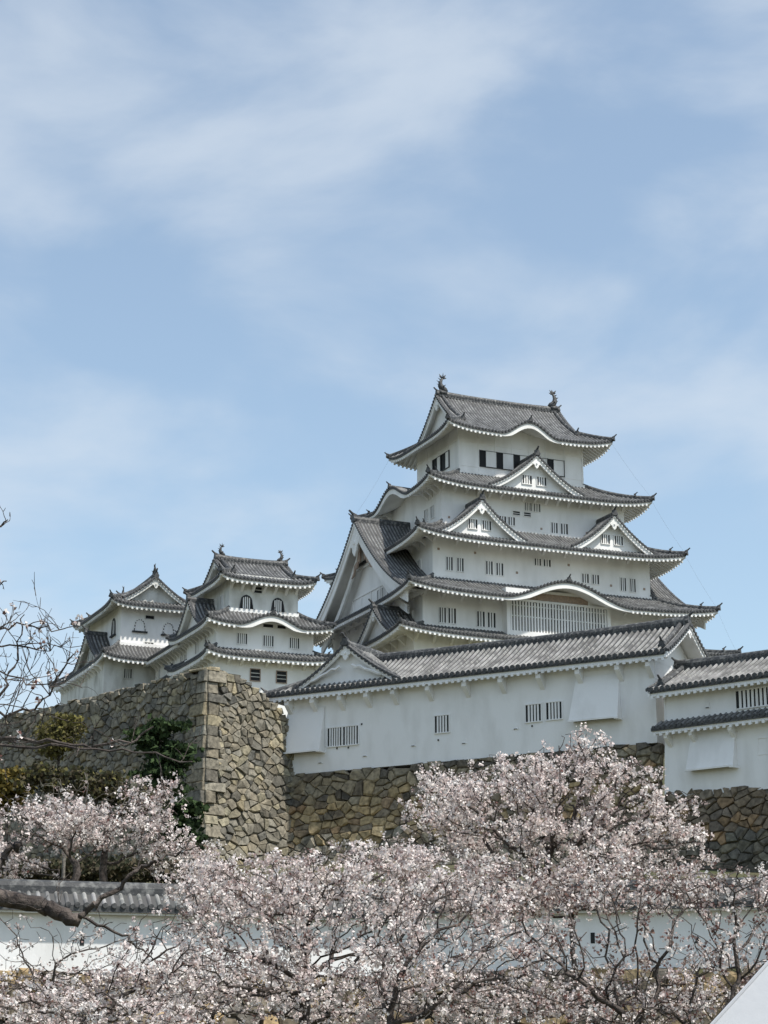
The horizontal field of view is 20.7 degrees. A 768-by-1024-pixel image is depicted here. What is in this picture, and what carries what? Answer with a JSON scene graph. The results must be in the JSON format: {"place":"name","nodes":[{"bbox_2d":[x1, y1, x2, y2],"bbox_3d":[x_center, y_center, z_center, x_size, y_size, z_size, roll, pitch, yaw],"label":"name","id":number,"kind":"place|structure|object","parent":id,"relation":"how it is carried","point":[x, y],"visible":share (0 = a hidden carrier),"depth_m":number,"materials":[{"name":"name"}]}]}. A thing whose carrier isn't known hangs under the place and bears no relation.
{"place":"outdoors","nodes":[
{"label":"outdoors","id":0,"kind":"place"},
{"bbox_2d":[0,0,767,718],"label":"sky","id":1,"kind":"structure","parent":0,"point":[247,246],"materials":[{"name":"blue"}]},
{"bbox_2d":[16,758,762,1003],"bbox_3d":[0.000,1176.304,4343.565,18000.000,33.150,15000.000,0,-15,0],"label":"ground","id":2,"kind":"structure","parent":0,"point":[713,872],"depth_m":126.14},
{"bbox_2d":[0,765,37,845],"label":"bush","id":3,"kind":"object","parent":2,"relation":"on","point":[7,791],"visible":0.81,"depth_m":119.51,"materials":[{"name":"green plant"}]},
{"bbox_2d":[30,712,89,797],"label":"bush","id":4,"kind":"object","parent":2,"relation":"on","point":[64,728],"visible":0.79,"depth_m":128.44,"materials":[{"name":"green plant"}]},
{"bbox_2d":[0,791,127,880],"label":"cherry tree","id":5,"kind":"object","parent":2,"relation":"on","point":[61,828],"visible":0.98,"depth_m":78.24,"materials":[{"name":"pink plant"}]},
{"bbox_2d":[0,910,152,1020],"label":"cherry tree","id":6,"kind":"object","parent":2,"relation":"on","point":[72,952],"visible":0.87,"depth_m":41.11,"materials":[{"name":"pink plant"}]},
{"bbox_2d":[8,760,169,851],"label":"bush","id":7,"kind":"object","parent":2,"relation":"on","point":[36,774],"visible":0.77,"depth_m":117.60,"materials":[{"name":"green plant"}]},
{"bbox_2d":[18,772,188,880],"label":"cherry tree","id":8,"kind":"object","parent":2,"relation":"on","point":[64,859],"visible":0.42,"depth_m":95.75,"materials":[{"name":"pink plant"}]},
{"bbox_2d":[0,507,212,962],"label":"cherry tree","id":9,"kind":"object","parent":2,"relation":"on","point":[52,909],"visible":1,"depth_m":13.27,"materials":[{"name":"plant"}]},
{"bbox_2d":[0,910,224,1023],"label":"cherry tree","id":10,"kind":"object","parent":2,"relation":"on","point":[101,1014],"visible":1,"depth_m":26.14,"materials":[{"name":"pink plant"}]},
{"bbox_2d":[48,564,185,704],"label":"keep","id":11,"kind":"structure","parent":2,"relation":"on","point":[124,636],"depth_m":203.48,"materials":[{"name":"paint"}]},
{"bbox_2d":[109,618,115,637],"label":"bell window","id":12,"kind":"structure","parent":11,"relation":"in","point":[113,628],"depth_m":204.36,"materials":[{"name":"black"}]},
{"bbox_2d":[123,668,132,678],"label":"window","id":13,"kind":"structure","parent":11,"relation":"in","point":[127,672],"depth_m":200.63,"materials":[{"name":"white"}]},
{"bbox_2d":[132,619,147,632],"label":"bell window","id":14,"kind":"structure","parent":11,"relation":"in","point":[139,627],"depth_m":203.15,"materials":[{"name":"white paint"}]},
{"bbox_2d":[145,615,154,619],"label":"window","id":15,"kind":"structure","parent":11,"relation":"in","point":[149,617],"depth_m":203.79,"materials":[{"name":"black"}]},
{"bbox_2d":[161,622,174,635],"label":"bell window","id":16,"kind":"structure","parent":11,"relation":"in","point":[168,628],"depth_m":204.24,"materials":[{"name":"white paint"}]},
{"bbox_2d":[0,851,243,884],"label":"bush","id":17,"kind":"object","parent":2,"relation":"on","point":[90,867],"visible":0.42,"depth_m":100.41,"materials":[{"name":"green plant"}]},
{"bbox_2d":[0,666,295,865],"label":"stone wall","id":18,"kind":"structure","parent":2,"relation":"on","point":[241,774],"depth_m":148.12,"materials":[{"name":"grey stone"}]},
{"bbox_2d":[73,772,226,881],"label":"cherry tree","id":19,"kind":"object","parent":2,"relation":"on","point":[151,825],"visible":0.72,"depth_m":81.29,"materials":[{"name":"pink plant"}]},
{"bbox_2d":[121,713,204,856],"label":"pine tree","id":20,"kind":"object","parent":2,"relation":"on","point":[162,729],"visible":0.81,"depth_m":126.16,"materials":[{"name":"green plant"}]},
{"bbox_2d":[142,644,186,680],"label":"connecting corridor","id":21,"kind":"object","parent":2,"relation":"on","point":[172,654],"visible":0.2,"depth_m":196.83,"materials":[{"name":"paint"}]},
{"bbox_2d":[154,669,156,680],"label":"window","id":22,"kind":"structure","parent":21,"relation":"in","point":[155,672],"depth_m":201.44,"materials":[{"name":"white"}]},
{"bbox_2d":[158,666,160,678],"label":"window","id":23,"kind":"structure","parent":21,"relation":"in","point":[159,671],"depth_m":200.24,"materials":[{"name":"white"}]},
{"bbox_2d":[147,796,219,858],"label":"bush","id":24,"kind":"object","parent":2,"relation":"on","point":[194,808],"visible":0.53,"depth_m":121.09,"materials":[{"name":"green plant"}]},
{"bbox_2d":[0,948,403,1023],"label":"cherry tree","id":25,"kind":"object","parent":2,"relation":"on","point":[142,992],"visible":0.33,"depth_m":54.38,"materials":[{"name":"pink plant"}]},
{"bbox_2d":[0,968,416,1023],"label":"stone wall","id":26,"kind":"structure","parent":2,"relation":"on","point":[234,1017],"depth_m":68.04,"materials":[{"name":"grey stone"}]},
{"bbox_2d":[0,879,417,977],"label":"plaster wall","id":27,"kind":"structure","parent":26,"relation":"on","point":[139,901],"depth_m":67.70,"materials":[{"name":"tile"}]},
{"bbox_2d":[163,544,337,716],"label":"keep","id":28,"kind":"structure","parent":2,"relation":"on","point":[243,618],"depth_m":187.47,"materials":[{"name":"paint"}]},
{"bbox_2d":[195,639,198,654],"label":"window","id":29,"kind":"structure","parent":28,"relation":"in","point":[196,644],"depth_m":189.65,"materials":[{"name":"white"}]},
{"bbox_2d":[220,594,223,609],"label":"window","id":30,"kind":"structure","parent":28,"relation":"in","point":[221,596],"depth_m":188.52,"materials":[{"name":"white"}]},
{"bbox_2d":[236,632,247,644],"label":"window","id":31,"kind":"structure","parent":28,"relation":"in","point":[242,638],"depth_m":185.92,"materials":[{"name":"white"}]},
{"bbox_2d":[239,595,254,610],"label":"bell window","id":32,"kind":"structure","parent":28,"relation":"in","point":[246,602],"depth_m":187.56,"materials":[{"name":"black"}]},
{"bbox_2d":[250,668,260,681],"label":"window","id":33,"kind":"structure","parent":28,"relation":"in","point":[255,674],"depth_m":185.28,"materials":[{"name":"black"}]},
{"bbox_2d":[253,586,262,593],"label":"window","id":34,"kind":"structure","parent":28,"relation":"in","point":[258,590],"depth_m":188.34,"materials":[{"name":"black"}]},
{"bbox_2d":[262,634,273,647],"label":"window","id":35,"kind":"structure","parent":28,"relation":"in","point":[268,640],"depth_m":186.87,"materials":[{"name":"white"}]},
{"bbox_2d":[262,623,273,628],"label":"window","id":36,"kind":"structure","parent":28,"relation":"in","point":[264,625],"depth_m":187.24,"materials":[{"name":"black"}]},
{"bbox_2d":[271,598,286,613],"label":"bell window","id":37,"kind":"structure","parent":28,"relation":"in","point":[277,603],"depth_m":188.75,"materials":[{"name":"black"}]},
{"bbox_2d":[276,624,286,629],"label":"window","id":38,"kind":"structure","parent":28,"relation":"in","point":[278,626],"depth_m":187.70,"materials":[{"name":"black"}]},
{"bbox_2d":[276,670,286,683],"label":"window","id":39,"kind":"structure","parent":28,"relation":"in","point":[281,676],"depth_m":186.24,"materials":[{"name":"black"}]},
{"bbox_2d":[289,637,299,649],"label":"window","id":40,"kind":"structure","parent":28,"relation":"in","point":[294,642],"depth_m":187.83,"materials":[{"name":"white wood"}]},
{"bbox_2d":[144,851,436,1023],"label":"cherry tree","id":41,"kind":"object","parent":2,"relation":"on","point":[305,977],"visible":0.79,"depth_m":30.00,"materials":[{"name":"pink plant"}]},
{"bbox_2d":[155,831,487,1021],"bbox_3d":[-1.311,10.375,46.821,7.660,6.600,3.593,0,-15,0],"label":"cherry tree","id":42,"kind":"object","parent":2,"relation":"on","point":[421,866],"visible":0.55,"depth_m":47.12,"materials":[{"name":"pink plant"}]},
{"bbox_2d":[382,752,524,875],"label":"cherry tree","id":43,"kind":"object","parent":2,"relation":"on","point":[455,844],"visible":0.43,"depth_m":92.42,"materials":[{"name":"pink plant"}]},
{"bbox_2d":[339,849,587,1023],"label":"cherry tree","id":44,"kind":"object","parent":2,"relation":"on","point":[454,992],"visible":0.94,"depth_m":26.51,"materials":[{"name":"pink plant"}]},
{"bbox_2d":[286,742,664,865],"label":"stone wall","id":45,"kind":"structure","parent":2,"relation":"on","point":[340,806],"depth_m":144.56,"materials":[{"name":"grey stone"}]},
{"bbox_2d":[261,611,708,775],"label":"turret","id":46,"kind":"object","parent":45,"relation":"on","point":[349,705],"visible":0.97,"depth_m":143.93,"materials":[{"name":"paint"}]},
{"bbox_2d":[326,726,341,747],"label":"window","id":47,"kind":"structure","parent":46,"relation":"in","point":[334,734],"depth_m":149.02,"materials":[{"name":"white wood"}]},
{"bbox_2d":[342,724,358,745],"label":"window","id":48,"kind":"structure","parent":46,"relation":"in","point":[350,733],"depth_m":148.33,"materials":[{"name":"white wood"}]},
{"bbox_2d":[434,714,449,733],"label":"window","id":49,"kind":"structure","parent":46,"relation":"in","point":[441,723],"depth_m":144.69,"materials":[{"name":"white"}]},
{"bbox_2d":[524,703,541,722],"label":"window","id":50,"kind":"structure","parent":46,"relation":"in","point":[533,712],"depth_m":141.23,"materials":[{"name":"white"}]},
{"bbox_2d":[545,700,562,720],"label":"window","id":51,"kind":"structure","parent":46,"relation":"in","point":[553,709],"depth_m":140.47,"materials":[{"name":"white"}]},
{"bbox_2d":[316,374,742,656],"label":"keep","id":52,"kind":"structure","parent":2,"relation":"on","point":[500,520],"depth_m":202.38,"materials":[{"name":"paint"}]},
{"bbox_2d":[417,559,421,568],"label":"window","id":53,"kind":"structure","parent":52,"relation":"in","point":[419,562],"depth_m":198.61,"materials":[{"name":"black"}]},
{"bbox_2d":[424,508,428,521],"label":"window","id":54,"kind":"structure","parent":52,"relation":"in","point":[426,512],"depth_m":202.60,"materials":[{"name":"white"}]},
{"bbox_2d":[430,504,434,518],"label":"window","id":55,"kind":"structure","parent":52,"relation":"in","point":[432,508],"depth_m":201.47,"materials":[{"name":"white"}]},
{"bbox_2d":[432,456,439,470],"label":"window","id":56,"kind":"structure","parent":52,"relation":"in","point":[436,462],"depth_m":209.44,"materials":[{"name":"black"}]},
{"bbox_2d":[438,606,446,623],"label":"window","id":57,"kind":"structure","parent":52,"relation":"in","point":[442,611],"depth_m":193.04,"materials":[{"name":"white paint"}]},
{"bbox_2d":[440,450,449,470],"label":"window","id":58,"kind":"structure","parent":52,"relation":"in","point":[445,457],"depth_m":207.56,"materials":[{"name":"white"}]},
{"bbox_2d":[445,556,453,570],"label":"window","id":59,"kind":"structure","parent":52,"relation":"in","point":[448,559],"depth_m":196.70,"materials":[{"name":"white"}]},
{"bbox_2d":[447,607,456,624],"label":"window","id":60,"kind":"structure","parent":52,"relation":"in","point":[451,612],"depth_m":193.42,"materials":[{"name":"white"}]},
{"bbox_2d":[456,557,463,572],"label":"window","id":61,"kind":"structure","parent":52,"relation":"in","point":[459,560],"depth_m":197.14,"materials":[{"name":"black"}]},
{"bbox_2d":[476,610,485,627],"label":"window","id":62,"kind":"structure","parent":52,"relation":"in","point":[480,615],"depth_m":194.55,"materials":[{"name":"white"}]},
{"bbox_2d":[479,450,496,468],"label":"window","id":63,"kind":"structure","parent":52,"relation":"in","point":[488,459],"depth_m":205.99,"materials":[{"name":"black"}]},
{"bbox_2d":[485,560,493,575],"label":"window","id":64,"kind":"structure","parent":52,"relation":"in","point":[488,564],"depth_m":198.29,"materials":[{"name":"black"}]},
{"bbox_2d":[487,611,495,628],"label":"window","id":65,"kind":"structure","parent":52,"relation":"in","point":[491,616],"depth_m":194.98,"materials":[{"name":"black"}]},
{"bbox_2d":[495,562,503,576],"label":"window","id":66,"kind":"structure","parent":52,"relation":"in","point":[499,567],"depth_m":198.68,"materials":[{"name":"black"}]},
{"bbox_2d":[499,515,506,522],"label":"window","id":67,"kind":"structure","parent":52,"relation":"in","point":[503,517],"depth_m":202.16,"materials":[{"name":"black"}]},
{"bbox_2d":[497,452,513,470],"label":"window","id":68,"kind":"structure","parent":52,"relation":"in","point":[505,461],"depth_m":206.70,"materials":[{"name":"black"}]},
{"bbox_2d":[507,516,515,525],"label":"window","id":69,"kind":"structure","parent":52,"relation":"in","point":[511,521],"depth_m":202.40,"materials":[{"name":"black"}]},
{"bbox_2d":[512,510,520,515],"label":"window","id":70,"kind":"structure","parent":52,"relation":"in","point":[515,513],"depth_m":202.85,"materials":[{"name":"black"}]},
{"bbox_2d":[514,454,526,467],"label":"window","id":71,"kind":"structure","parent":52,"relation":"in","point":[517,458],"depth_m":207.35,"materials":[{"name":"black"}]},
{"bbox_2d":[523,511,531,517],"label":"window","id":72,"kind":"structure","parent":52,"relation":"in","point":[525,514],"depth_m":203.29,"materials":[{"name":"black"}]},
{"bbox_2d":[524,502,531,511],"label":"window","id":73,"kind":"structure","parent":52,"relation":"in","point":[527,505],"depth_m":203.54,"materials":[{"name":"black"}]},
{"bbox_2d":[533,503,540,512],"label":"window","id":74,"kind":"structure","parent":52,"relation":"in","point":[536,506],"depth_m":203.94,"materials":[{"name":"black"}]},
{"bbox_2d":[534,557,541,566],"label":"window","id":75,"kind":"structure","parent":52,"relation":"in","point":[537,561],"depth_m":200.58,"materials":[{"name":"white"}]},
{"bbox_2d":[543,558,551,567],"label":"window","id":76,"kind":"structure","parent":52,"relation":"in","point":[546,562],"depth_m":200.98,"materials":[{"name":"black"}]},
{"bbox_2d":[550,522,557,532],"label":"window","id":77,"kind":"structure","parent":52,"relation":"in","point":[554,525],"depth_m":204.19,"materials":[{"name":"black"}]},
{"bbox_2d":[547,458,564,476],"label":"window","id":78,"kind":"structure","parent":52,"relation":"in","point":[558,466],"depth_m":208.98,"materials":[{"name":"white"}]},
{"bbox_2d":[560,523,568,534],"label":"window","id":79,"kind":"structure","parent":52,"relation":"in","point":[564,528],"depth_m":204.59,"materials":[{"name":"white"}]},
{"bbox_2d":[581,573,589,583],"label":"window","id":80,"kind":"structure","parent":52,"relation":"in","point":[585,579],"depth_m":202.26,"materials":[{"name":"white paint"}]},
{"bbox_2d":[591,574,599,584],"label":"window","id":81,"kind":"structure","parent":52,"relation":"in","point":[595,578],"depth_m":202.70,"materials":[{"name":"white"}]},
{"bbox_2d":[620,577,626,591],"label":"window","id":82,"kind":"structure","parent":52,"relation":"in","point":[623,580],"depth_m":203.82,"materials":[{"name":"white"}]},
{"bbox_2d":[629,578,636,592],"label":"window","id":83,"kind":"structure","parent":52,"relation":"in","point":[632,581],"depth_m":204.19,"materials":[{"name":"white"}]},
{"bbox_2d":[362,958,730,1023],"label":"cherry tree","id":84,"kind":"object","parent":2,"relation":"on","point":[511,1018],"visible":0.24,"depth_m":55.21,"materials":[{"name":"pink plant"}]},
{"bbox_2d":[414,722,720,880],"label":"cherry tree","id":85,"kind":"object","parent":2,"relation":"on","point":[629,834],"visible":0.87,"depth_m":87.07,"materials":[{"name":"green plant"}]},
{"bbox_2d":[413,965,760,1023],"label":"stone wall","id":86,"kind":"structure","parent":2,"relation":"on","point":[731,977],"depth_m":68.44,"materials":[{"name":"grey stone"}]},
{"bbox_2d":[409,877,767,971],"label":"plaster wall","id":87,"kind":"structure","parent":86,"relation":"on","point":[594,927],"depth_m":69.00,"materials":[{"name":"tile"}]},
{"bbox_2d":[408,847,767,1023],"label":"cherry tree","id":88,"kind":"object","parent":2,"relation":"on","point":[541,901],"visible":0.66,"depth_m":45.14,"materials":[{"name":"pink plant"}]},
{"bbox_2d":[500,871,714,1023],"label":"cherry tree","id":89,"kind":"object","parent":2,"relation":"on","point":[651,1005],"visible":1,"depth_m":23.45,"materials":[{"name":"pink plant"}]},
{"bbox_2d":[474,915,767,1023],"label":"cherry tree","id":90,"kind":"object","parent":2,"relation":"on","point":[696,980],"visible":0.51,"depth_m":32.19,"materials":[{"name":"pink plant"}]},
{"bbox_2d":[648,786,767,872],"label":"stone wall","id":91,"kind":"structure","parent":2,"relation":"on","point":[734,820],"depth_m":129.38,"materials":[{"name":"grey stone"}]},
{"bbox_2d":[645,649,767,797],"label":"turret","id":92,"kind":"object","parent":91,"relation":"on","point":[712,728],"visible":1,"depth_m":132.13,"materials":[{"name":"paint"}]},
{"bbox_2d":[734,686,767,709],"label":"window","id":93,"kind":"structure","parent":92,"relation":"in","point":[755,697],"depth_m":130.90,"materials":[{"name":"white"}]},
{"bbox_2d":[757,737,767,754],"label":"window","id":94,"kind":"structure","parent":92,"relation":"in","point":[761,738],"depth_m":129.73,"materials":[{"name":"white"}]},
{"bbox_2d":[655,856,767,1010],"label":"cherry tree","id":95,"kind":"object","parent":2,"relation":"on","point":[731,940],"visible":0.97,"depth_m":24.61,"materials":[{"name":"pink plant"}]},
{"bbox_2d":[710,961,767,1023],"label":"canopy tent","id":96,"kind":"object","parent":2,"relation":"on","point":[748,1004],"visible":1,"depth_m":12.99,"materials":[{"name":"white fabric"}]}
]}

